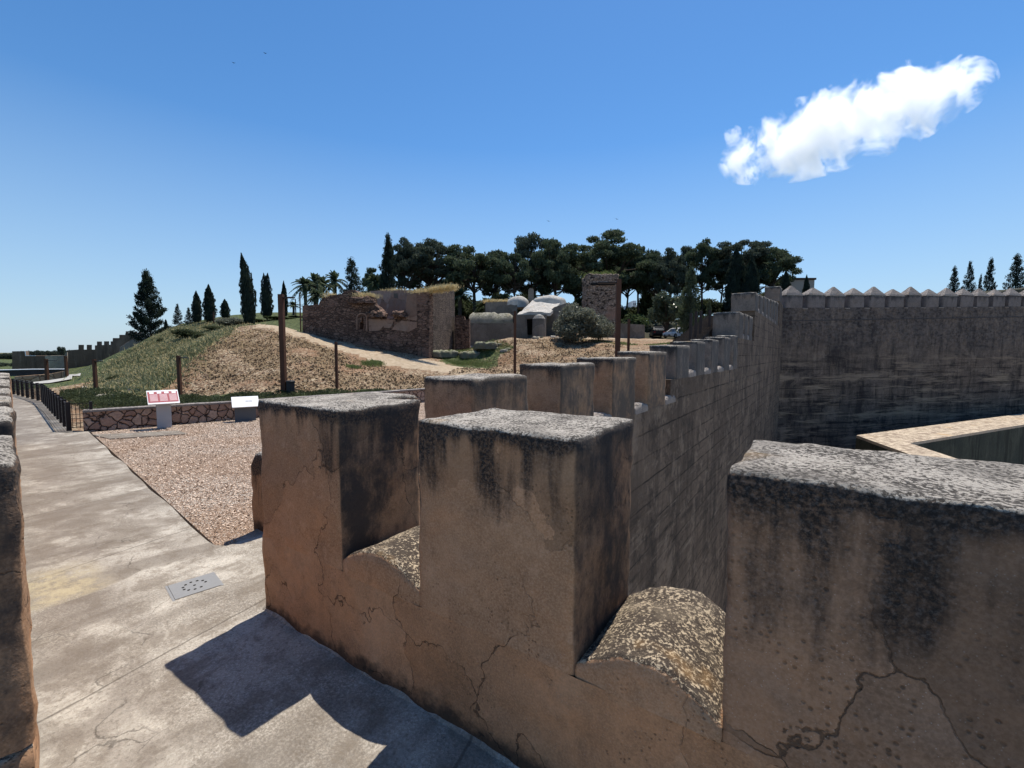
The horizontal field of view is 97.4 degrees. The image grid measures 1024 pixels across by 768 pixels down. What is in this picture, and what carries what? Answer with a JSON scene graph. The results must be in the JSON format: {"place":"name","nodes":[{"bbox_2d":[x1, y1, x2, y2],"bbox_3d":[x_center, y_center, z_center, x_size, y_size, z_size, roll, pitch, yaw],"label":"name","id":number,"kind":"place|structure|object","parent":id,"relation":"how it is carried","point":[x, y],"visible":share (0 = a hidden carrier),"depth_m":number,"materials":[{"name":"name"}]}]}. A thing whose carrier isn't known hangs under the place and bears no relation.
{"place":"outdoors","nodes":[
{"label":"outdoors","id":0,"kind":"place"},
{"bbox_2d":[33,373,80,382],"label":"paving","id":1,"kind":"structure","parent":0,"point":[60,379],"depth_m":36.97,"materials":[{"name":"grey concrete"}]},
{"bbox_2d":[13,395,223,615],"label":"path","id":2,"kind":"structure","parent":0,"point":[98,515],"depth_m":5.78,"materials":[{"name":"concrete"}]},
{"bbox_2d":[0,373,39,767],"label":"parapet wall","id":3,"kind":"structure","parent":2,"relation":"on","point":[19,740],"depth_m":1.67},
{"bbox_2d":[12,394,90,432],"bbox_3d":[-22.918,0.722,20.870,28.714,0.100,0.974,3,5,37],"label":"path edge","id":4,"kind":"object","parent":2,"relation":"on","point":[57,426],"visible":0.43,"depth_m":15.31,"materials":[{"name":"concrete"}]},
{"bbox_2d":[11,379,92,430],"bbox_3d":[-19.783,0.455,18.637,20.463,0.830,0.695,3,5,38],"label":"railing fence","id":5,"kind":"object","parent":4,"relation":"on","point":[59,407],"visible":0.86,"depth_m":15.77,"materials":[{"name":"metal"}]},
{"bbox_2d":[91,403,424,545],"bbox_3d":[-2.208,1.238,14.418,12.800,0.100,16.900,3,5,34],"label":"gravel court","id":6,"kind":"object","parent":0,"point":[226,536],"visible":0.21,"depth_m":8.32,"materials":[{"name":"beige gravel"}]},
{"bbox_2d":[92,430,186,439],"bbox_3d":[-9.786,1.357,11.777,2.296,0.060,0.874,-1,4,-21],"label":"paved strip","id":7,"kind":"object","parent":6,"relation":"on","point":[136,435],"visible":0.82,"depth_m":11.79,"materials":[{"name":"concrete"}]},
{"bbox_2d":[146,390,179,428],"bbox_3d":[-10.033,0.739,12.955,0.720,1.094,0.502,-3,5,-42],"label":"info board","id":8,"kind":"object","parent":6,"relation":"on","point":[162,400],"visible":0.99,"depth_m":12.93,"materials":[{"name":"white metal"}]},
{"bbox_2d":[231,396,257,421],"bbox_3d":[-8.491,0.804,14.329,0.740,0.785,0.421,-3,5,-35],"label":"info board","id":9,"kind":"object","parent":6,"relation":"on","point":[244,407],"visible":0.94,"depth_m":14.29,"materials":[{"name":"white metal"}]},
{"bbox_2d":[251,451,263,531],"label":"parapet","id":10,"kind":"structure","parent":6,"relation":"on","point":[257,506],"depth_m":5.35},
{"bbox_2d":[97,404,424,535],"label":"gravel stones","id":11,"kind":"object","parent":6,"relation":"on","point":[234,512],"visible":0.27,"depth_m":9.28,"materials":[{"name":"beige gravel"}]},
{"bbox_2d":[31,529,513,767],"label":"walkway","id":12,"kind":"structure","parent":0,"point":[141,669],"depth_m":2.82,"materials":[{"name":"concrete"}]},
{"bbox_2d":[165,572,223,600],"bbox_3d":[-2.884,1.833,4.086,0.354,0.014,0.380,4,5,44],"label":"drain cover","id":13,"kind":"object","parent":12,"relation":"on","point":[188,587],"visible":1,"depth_m":4.07,"materials":[{"name":"grey metal"}]},
{"bbox_2d":[0,288,1023,430],"bbox_3d":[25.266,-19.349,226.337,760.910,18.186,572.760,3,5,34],"label":"hillside","id":14,"kind":"structure","parent":0,"point":[412,365],"depth_m":35.11,"materials":[{"name":"soil"}]},
{"bbox_2d":[0,369,64,375],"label":"boundary wall","id":15,"kind":"structure","parent":14,"relation":"on","point":[11,372],"depth_m":43.88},
{"bbox_2d":[12,351,63,368],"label":"fort block","id":16,"kind":"structure","parent":14,"relation":"on","point":[23,360],"depth_m":69.12,"materials":[{"name":"stone"}]},
{"bbox_2d":[14,369,68,383],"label":"red stone wall","id":17,"kind":"structure","parent":14,"relation":"on","point":[41,377],"depth_m":42.58,"materials":[{"name":"stone"}]},
{"bbox_2d":[44,359,56,380],"bbox_3d":[-41.910,-0.823,40.913,1.000,2.929,0.200,0,4,0],"label":"street lamp","id":18,"kind":"object","parent":14,"relation":"on","point":[46,366],"visible":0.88,"depth_m":40.81,"materials":[{"name":"metal"}]},
{"bbox_2d":[45,352,67,368],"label":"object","id":19,"kind":"structure","parent":14,"relation":"on","point":[58,363],"depth_m":69.29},
{"bbox_2d":[92,359,102,388],"bbox_3d":[-24.756,-0.255,26.930,0.550,2.452,0.150,0,4,0],"label":"street lamp","id":20,"kind":"object","parent":14,"relation":"on","point":[94,372],"visible":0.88,"depth_m":26.86,"materials":[{"name":"metal"}]},
{"bbox_2d":[67,331,144,367],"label":"fort wall","id":21,"kind":"structure","parent":14,"relation":"on","point":[80,357],"depth_m":80.26,"materials":[{"name":"grey stone"}]},
{"bbox_2d":[125,268,171,341],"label":"conifer","id":22,"kind":"object","parent":14,"relation":"on","point":[150,305],"visible":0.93,"depth_m":65.06,"materials":[{"name":"green plant"}]},
{"bbox_2d":[57,320,274,397],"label":"slope grass","id":23,"kind":"structure","parent":14,"relation":"on","point":[136,366],"depth_m":35.48,"materials":[{"name":"green plant"}]},
{"bbox_2d":[172,304,183,324],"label":"conifer","id":24,"kind":"object","parent":14,"relation":"on","point":[177,314],"visible":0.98,"depth_m":60.04,"materials":[{"name":"green plant"}]},
{"bbox_2d":[176,356,187,394],"bbox_3d":[-17.793,-0.263,24.327,0.550,2.538,0.150,0,4,0],"label":"street lamp","id":25,"kind":"object","parent":14,"relation":"on","point":[179,374],"visible":0.88,"depth_m":24.26,"materials":[{"name":"metal"}]},
{"bbox_2d":[169,329,202,337],"bbox_3d":[-33.043,-5.069,45.905,3.350,1.186,2.936,2,4,20],"label":"shrub","id":26,"kind":"object","parent":14,"relation":"on","point":[181,333],"visible":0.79,"depth_m":45.17,"materials":[{"name":"green plant"}]},
{"bbox_2d":[191,291,202,322],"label":"cypress tree","id":27,"kind":"object","parent":14,"relation":"on","point":[197,311],"visible":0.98,"depth_m":57.87,"materials":[{"name":"green plant"}]},
{"bbox_2d":[202,284,217,321],"bbox_3d":[-38.498,-10.066,57.212,1.702,5.324,1.708,-2,4,-27],"label":"cypress tree","id":28,"kind":"object","parent":14,"relation":"on","point":[209,305],"visible":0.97,"depth_m":56.84,"materials":[{"name":"green plant"}]},
{"bbox_2d":[219,299,230,318],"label":"cypress tree","id":29,"kind":"object","parent":14,"relation":"on","point":[225,311],"visible":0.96,"depth_m":59.80,"materials":[{"name":"green plant"}]},
{"bbox_2d":[214,317,244,325],"bbox_3d":[-31.174,-6.830,49.827,3.639,1.305,3.181,3,5,31],"label":"grey shrub","id":30,"kind":"object","parent":14,"relation":"on","point":[228,321],"visible":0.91,"depth_m":49.27,"materials":[{"name":"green plant"}]},
{"bbox_2d":[59,386,412,409],"bbox_3d":[-17.509,0.457,25.850,28.284,1.320,13.886,3,5,34],"label":"hedge","id":31,"kind":"object","parent":14,"relation":"on","point":[76,396],"visible":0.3,"depth_m":22.17,"materials":[{"name":"green plant"}]},
{"bbox_2d":[238,253,256,324],"bbox_3d":[-28.362,-9.931,48.221,1.693,8.331,1.731,0,4,0],"label":"cypress tree","id":32,"kind":"object","parent":14,"relation":"on","point":[248,302],"visible":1,"depth_m":47.92,"materials":[{"name":"green plant"}]},
{"bbox_2d":[82,388,424,431],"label":"stone wall","id":33,"kind":"structure","parent":14,"relation":"on","point":[108,419],"depth_m":13.50,"materials":[{"name":"brown stone"}]},
{"bbox_2d":[259,273,273,319],"bbox_3d":[-30.701,-10.824,56.245,1.618,6.221,1.606,-1,4,-20],"label":"cypress tree","id":34,"kind":"object","parent":14,"relation":"on","point":[266,302],"visible":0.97,"depth_m":55.88,"materials":[{"name":"green plant"}]},
{"bbox_2d":[281,280,287,315],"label":"cypress tree","id":35,"kind":"object","parent":14,"relation":"on","point":[284,291],"visible":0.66,"depth_m":60.02,"materials":[{"name":"green plant"}]},
{"bbox_2d":[277,294,294,392],"bbox_3d":[-11.372,-1.880,22.833,0.780,5.288,0.230,0,4,0],"label":"post","id":36,"kind":"object","parent":14,"relation":"on","point":[282,338],"visible":0.88,"depth_m":22.73,"materials":[{"name":"metal"}]},
{"bbox_2d":[286,380,294,394],"bbox_3d":[-11.315,0.238,22.978,0.440,0.830,0.429,3,5,34],"label":"litter bin","id":37,"kind":"object","parent":14,"relation":"on","point":[290,385],"visible":0.89,"depth_m":22.82,"materials":[{"name":"plastic"}]},
{"bbox_2d":[289,276,320,304],"bbox_3d":[-27.682,-11.368,59.944,4.130,5.972,4.000,-1,4,-15],"label":"palm tree","id":38,"kind":"object","parent":14,"relation":"on","point":[306,283],"visible":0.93,"depth_m":59.66,"materials":[{"name":"green plant"}]},
{"bbox_2d":[298,273,331,304],"bbox_3d":[-27.241,-12.073,62.233,4.627,6.860,4.316,-1,4,-14],"label":"palm tree","id":39,"kind":"object","parent":14,"relation":"on","point":[315,278],"visible":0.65,"depth_m":61.77,"materials":[{"name":"green plant"}]},
{"bbox_2d":[304,288,327,304],"bbox_3d":[-24.487,-9.752,55.968,3.401,4.234,3.294,1,4,14],"label":"palm tree","id":40,"kind":"object","parent":14,"relation":"on","point":[315,295],"visible":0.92,"depth_m":55.65,"materials":[{"name":"green plant"}]},
{"bbox_2d":[308,275,336,299],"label":"palm tree","id":41,"kind":"object","parent":14,"relation":"on","point":[322,280],"visible":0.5,"depth_m":65.93,"materials":[{"name":"green plant"}]},
{"bbox_2d":[324,270,347,292],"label":"palm tree","id":42,"kind":"object","parent":14,"relation":"on","point":[334,277],"visible":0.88,"depth_m":67.66,"materials":[{"name":"green plant"}]},
{"bbox_2d":[334,342,343,388],"bbox_3d":[-9.541,-0.727,24.904,0.480,3.196,0.130,0,4,0],"label":"street lamp","id":43,"kind":"object","parent":14,"relation":"on","point":[336,363],"visible":0.88,"depth_m":24.85,"materials":[{"name":"metal"}]},
{"bbox_2d":[339,257,364,293],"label":"conifer","id":44,"kind":"object","parent":14,"relation":"on","point":[349,270],"visible":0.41,"depth_m":65.98,"materials":[{"name":"green plant"}]},
{"bbox_2d":[362,267,381,290],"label":"pine tree","id":45,"kind":"object","parent":14,"relation":"on","point":[369,271],"visible":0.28,"depth_m":94.78,"materials":[{"name":"green plant"}]},
{"bbox_2d":[363,272,383,292],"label":"tree","id":46,"kind":"object","parent":14,"relation":"on","point":[373,284],"visible":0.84,"depth_m":69.61,"materials":[{"name":"green plant"}]},
{"bbox_2d":[302,290,454,357],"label":"ruined house","id":47,"kind":"structure","parent":14,"relation":"on","point":[417,324],"depth_m":40.36,"materials":[{"name":"stone"}]},
{"bbox_2d":[320,283,460,299],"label":"dry grass","id":48,"kind":"structure","parent":47,"relation":"on","point":[441,288],"depth_m":38.17,"materials":[{"name":"yellow plant"}]},
{"bbox_2d":[377,232,400,290],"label":"conifer","id":49,"kind":"object","parent":14,"relation":"on","point":[388,280],"visible":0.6,"depth_m":69.70,"materials":[{"name":"green plant"}]},
{"bbox_2d":[176,328,623,394],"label":"straw mulch","id":50,"kind":"object","parent":14,"relation":"on","point":[300,370],"visible":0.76,"depth_m":31.58,"materials":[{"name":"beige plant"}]},
{"bbox_2d":[381,236,422,289],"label":"pine tree","id":51,"kind":"object","parent":14,"relation":"on","point":[403,250],"visible":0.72,"depth_m":79.51,"materials":[{"name":"green plant"}]},
{"bbox_2d":[397,266,437,289],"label":"pine tree","id":52,"kind":"object","parent":14,"relation":"on","point":[414,286],"visible":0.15,"depth_m":95.86,"materials":[{"name":"green plant"}]},
{"bbox_2d":[403,237,463,288],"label":"pine tree","id":53,"kind":"object","parent":14,"relation":"on","point":[427,252],"visible":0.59,"depth_m":81.21,"materials":[{"name":"green plant"}]},
{"bbox_2d":[432,349,458,356],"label":"footing wall","id":54,"kind":"structure","parent":14,"relation":"on","point":[445,353],"depth_m":39.77,"materials":[{"name":"stone"}]},
{"bbox_2d":[454,315,469,349],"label":"rubble wall","id":55,"kind":"structure","parent":14,"relation":"on","point":[461,332],"depth_m":46.45,"materials":[{"name":"brown stone"}]},
{"bbox_2d":[455,303,471,316],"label":"shrub","id":56,"kind":"object","parent":14,"relation":"on","point":[465,311],"visible":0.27,"depth_m":88.34,"materials":[{"name":"green plant"}]},
{"bbox_2d":[454,287,476,314],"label":"palm tree","id":57,"kind":"object","parent":14,"relation":"on","point":[460,297],"visible":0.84,"depth_m":78.02,"materials":[{"name":"green plant"}]},
{"bbox_2d":[459,350,479,357],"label":"footing wall","id":58,"kind":"structure","parent":14,"relation":"on","point":[469,354],"depth_m":40.20,"materials":[{"name":"stone"}]},
{"bbox_2d":[436,244,507,312],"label":"pine tree","id":59,"kind":"object","parent":14,"relation":"on","point":[476,268],"visible":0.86,"depth_m":81.16,"materials":[{"name":"green plant"}]},
{"bbox_2d":[473,341,497,348],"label":"footing wall","id":60,"kind":"structure","parent":14,"relation":"on","point":[484,345],"depth_m":40.46,"materials":[{"name":"stone"}]},
{"bbox_2d":[481,260,509,296],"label":"pine tree","id":61,"kind":"object","parent":14,"relation":"on","point":[496,288],"visible":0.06,"depth_m":98.40,"materials":[{"name":"green plant"}]},
{"bbox_2d":[340,339,672,369],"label":"grass","id":62,"kind":"structure","parent":14,"relation":"on","point":[367,362],"depth_m":38.52,"materials":[{"name":"green plant"}]},
{"bbox_2d":[492,252,535,322],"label":"pine tree","id":63,"kind":"object","parent":14,"relation":"on","point":[508,281],"visible":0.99,"depth_m":79.77,"materials":[{"name":"green plant"}]},
{"bbox_2d":[514,311,516,373],"bbox_3d":[0.159,-1.548,23.893,0.150,4.608,0.140,0,4,0],"label":"street lamp","id":64,"kind":"object","parent":14,"relation":"on","point":[515,312],"visible":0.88,"depth_m":23.78,"materials":[{"name":"metal"}]},
{"bbox_2d":[469,288,573,345],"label":"bath house","id":65,"kind":"structure","parent":14,"relation":"on","point":[537,316],"depth_m":52.31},
{"bbox_2d":[509,232,554,295],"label":"pine tree","id":66,"kind":"object","parent":14,"relation":"on","point":[524,248],"visible":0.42,"depth_m":84.48,"materials":[{"name":"green plant"}]},
{"bbox_2d":[525,268,561,295],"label":"pine tree","id":67,"kind":"object","parent":14,"relation":"on","point":[539,288],"visible":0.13,"depth_m":96.44,"materials":[{"name":"green plant"}]},
{"bbox_2d":[528,237,581,295],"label":"pine tree","id":68,"kind":"object","parent":14,"relation":"on","point":[554,255],"visible":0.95,"depth_m":80.53,"materials":[{"name":"green plant"}]},
{"bbox_2d":[558,251,581,300],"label":"pine tree","id":69,"kind":"object","parent":14,"relation":"on","point":[576,292],"visible":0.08,"depth_m":98.34,"materials":[{"name":"green plant"}]},
{"bbox_2d":[552,302,602,341],"bbox_3d":[6.244,-5.708,43.560,4.519,4.472,5.264,-2,4,-23],"label":"silver bush","id":70,"kind":"object","parent":14,"relation":"on","point":[571,324],"visible":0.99,"depth_m":42.34,"materials":[{"name":"green plant"}]},
{"bbox_2d":[582,273,619,337],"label":"ruined tower","id":71,"kind":"structure","parent":14,"relation":"on","point":[600,298],"depth_m":59.69,"materials":[{"name":"grey stone"}]},
{"bbox_2d":[588,314,614,340],"bbox_3d":[8.721,-5.385,44.068,2.893,3.308,3.261,2,5,29],"label":"silver bush","id":72,"kind":"object","parent":14,"relation":"on","point":[607,329],"visible":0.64,"depth_m":43.57,"materials":[{"name":"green plant"}]},
{"bbox_2d":[559,229,651,291],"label":"pine tree","id":73,"kind":"object","parent":14,"relation":"on","point":[610,254],"visible":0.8,"depth_m":81.47,"materials":[{"name":"green plant"}]},
{"bbox_2d":[598,279,621,356],"bbox_3d":[4.702,-2.518,21.887,1.115,5.078,0.215,0,4,0],"label":"street lamp","id":74,"kind":"object","parent":14,"relation":"on","point":[618,282],"visible":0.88,"depth_m":21.73,"materials":[{"name":"metal"}]},
{"bbox_2d":[627,319,629,350],"bbox_3d":[6.987,-2.457,26.955,0.140,2.856,0.130,0,4,0],"label":"street lamp","id":75,"kind":"object","parent":14,"relation":"on","point":[628,336],"visible":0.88,"depth_m":26.89,"materials":[{"name":"metal"}]},
{"bbox_2d":[620,323,644,338],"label":"retaining wall","id":76,"kind":"structure","parent":14,"relation":"on","point":[637,331],"depth_m":57.92,"materials":[{"name":"grey concrete"}]},
{"bbox_2d":[622,313,652,327],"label":"shrub","id":77,"kind":"object","parent":14,"relation":"on","point":[637,319],"visible":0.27,"depth_m":76.97,"materials":[{"name":"green plant"}]},
{"bbox_2d":[619,242,662,313],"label":"pine tree","id":78,"kind":"object","parent":14,"relation":"on","point":[633,262],"visible":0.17,"depth_m":87.50,"materials":[{"name":"green plant"}]},
{"bbox_2d":[634,291,653,321],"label":"shrub","id":79,"kind":"object","parent":14,"relation":"on","point":[645,303],"visible":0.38,"depth_m":89.38,"materials":[{"name":"green plant"}]},
{"bbox_2d":[635,253,674,323],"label":"pine tree","id":80,"kind":"object","parent":14,"relation":"on","point":[644,286],"visible":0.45,"depth_m":83.68,"materials":[{"name":"green plant"}]},
{"bbox_2d":[649,327,664,336],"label":"parked car","id":81,"kind":"object","parent":14,"relation":"on","point":[656,331],"visible":0.77,"depth_m":66.25,"materials":[{"name":"black paint"}]},
{"bbox_2d":[645,321,678,331],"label":"grey shrub","id":82,"kind":"object","parent":14,"relation":"on","point":[670,326],"visible":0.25,"depth_m":75.15,"materials":[{"name":"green plant"}]},
{"bbox_2d":[646,291,684,330],"bbox_3d":[22.223,-10.453,64.340,4.842,5.582,6.118,-2,4,-29],"label":"glossy tree","id":83,"kind":"object","parent":14,"relation":"on","point":[665,311],"visible":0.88,"depth_m":63.73,"materials":[{"name":"green plant"}]},
{"bbox_2d":[648,247,695,298],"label":"pine tree","id":84,"kind":"object","parent":14,"relation":"on","point":[667,266],"visible":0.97,"depth_m":79.28,"materials":[{"name":"green plant"}]},
{"bbox_2d":[662,328,682,337],"bbox_3d":[24.062,-7.456,65.934,4.275,1.514,1.980,-3,5,-34],"label":"parked car","id":85,"kind":"object","parent":14,"relation":"on","point":[671,332],"visible":0.66,"depth_m":64.93,"materials":[{"name":"white paint"}]},
{"bbox_2d":[674,245,691,292],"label":"pine tree","id":86,"kind":"object","parent":14,"relation":"on","point":[684,249],"visible":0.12,"depth_m":91.12,"materials":[{"name":"green plant"}]},
{"bbox_2d":[674,261,703,335],"bbox_3d":[23.293,-10.429,58.403,3.840,10.937,3.587,0,4,1],"label":"conifer","id":87,"kind":"object","parent":14,"relation":"on","point":[686,309],"visible":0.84,"depth_m":57.98,"materials":[{"name":"green plant"}]},
{"bbox_2d":[678,237,723,314],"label":"pine tree","id":88,"kind":"object","parent":14,"relation":"on","point":[702,252],"visible":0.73,"depth_m":84.34,"materials":[{"name":"green plant"}]},
{"bbox_2d":[700,298,722,315],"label":"shrub","id":89,"kind":"object","parent":14,"relation":"on","point":[715,305],"visible":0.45,"depth_m":89.00,"materials":[{"name":"green plant"}]},
{"bbox_2d":[703,255,731,301],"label":"pine tree","id":90,"kind":"object","parent":14,"relation":"on","point":[716,286],"visible":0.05,"depth_m":98.44,"materials":[{"name":"green plant"}]},
{"bbox_2d":[722,247,744,311],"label":"cypress tree","id":91,"kind":"object","parent":14,"relation":"on","point":[734,276],"visible":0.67,"depth_m":77.59,"materials":[{"name":"green plant"}]},
{"bbox_2d":[704,239,776,285],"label":"pine tree","id":92,"kind":"object","parent":14,"relation":"on","point":[756,249],"visible":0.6,"depth_m":81.31,"materials":[{"name":"green plant"}]},
{"bbox_2d":[740,255,761,294],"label":"cypress tree","id":93,"kind":"object","parent":14,"relation":"on","point":[751,281],"visible":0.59,"depth_m":75.54,"materials":[{"name":"green plant"}]},
{"bbox_2d":[756,246,803,286],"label":"pine tree","id":94,"kind":"object","parent":14,"relation":"on","point":[782,260],"visible":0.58,"depth_m":80.05,"materials":[{"name":"green plant"}]},
{"bbox_2d":[779,270,790,290],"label":"cypress tree","id":95,"kind":"object","parent":14,"relation":"on","point":[785,283],"visible":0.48,"depth_m":71.77,"materials":[{"name":"green plant"}]},
{"bbox_2d":[771,278,815,292],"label":"building","id":96,"kind":"structure","parent":14,"relation":"on","point":[798,284],"depth_m":83.87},
{"bbox_2d":[947,265,960,292],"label":"conifer","id":97,"kind":"object","parent":14,"relation":"on","point":[953,285],"visible":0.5,"depth_m":110.06,"materials":[{"name":"green plant"}]},
{"bbox_2d":[961,261,976,292],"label":"conifer","id":98,"kind":"object","parent":14,"relation":"on","point":[970,271],"visible":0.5,"depth_m":105.11,"materials":[{"name":"green plant"}]},
{"bbox_2d":[981,257,997,290],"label":"conifer","id":99,"kind":"object","parent":14,"relation":"on","point":[988,281],"visible":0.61,"depth_m":104.12,"materials":[{"name":"green plant"}]},
{"bbox_2d":[1002,253,1023,288],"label":"conifer","id":100,"kind":"object","parent":14,"relation":"on","point":[1016,268],"visible":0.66,"depth_m":98.11,"materials":[{"name":"green plant"}]},
{"bbox_2d":[0,0,1023,352],"label":"sky","id":101,"kind":"structure","parent":0,"point":[879,144],"materials":[{"name":"blue"}]},
{"bbox_2d":[667,310,712,344],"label":"staircase","id":102,"kind":"structure","parent":0,"point":[702,329],"depth_m":20.54,"materials":[{"name":"stone"}]},
{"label":"ditch floor","id":103,"kind":"structure","parent":0,"visible":0},
{"bbox_2d":[418,286,782,612],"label":"rampart wall","id":104,"kind":"structure","parent":103,"relation":"on","point":[702,414],"depth_m":12.11,"materials":[{"name":"grey stone"}]},
{"bbox_2d":[258,392,1023,767],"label":"battlement wall","id":105,"kind":"structure","parent":103,"relation":"on","point":[872,616],"depth_m":2.05,"materials":[{"name":"concrete"}]},
{"bbox_2d":[777,286,1023,448],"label":"battlement wall","id":106,"kind":"structure","parent":103,"relation":"on","point":[854,362],"depth_m":45.55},
{"bbox_2d":[856,413,1023,464],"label":"wall","id":107,"kind":"structure","parent":103,"relation":"on","point":[998,439],"depth_m":35.79,"materials":[{"name":"beige stone"}]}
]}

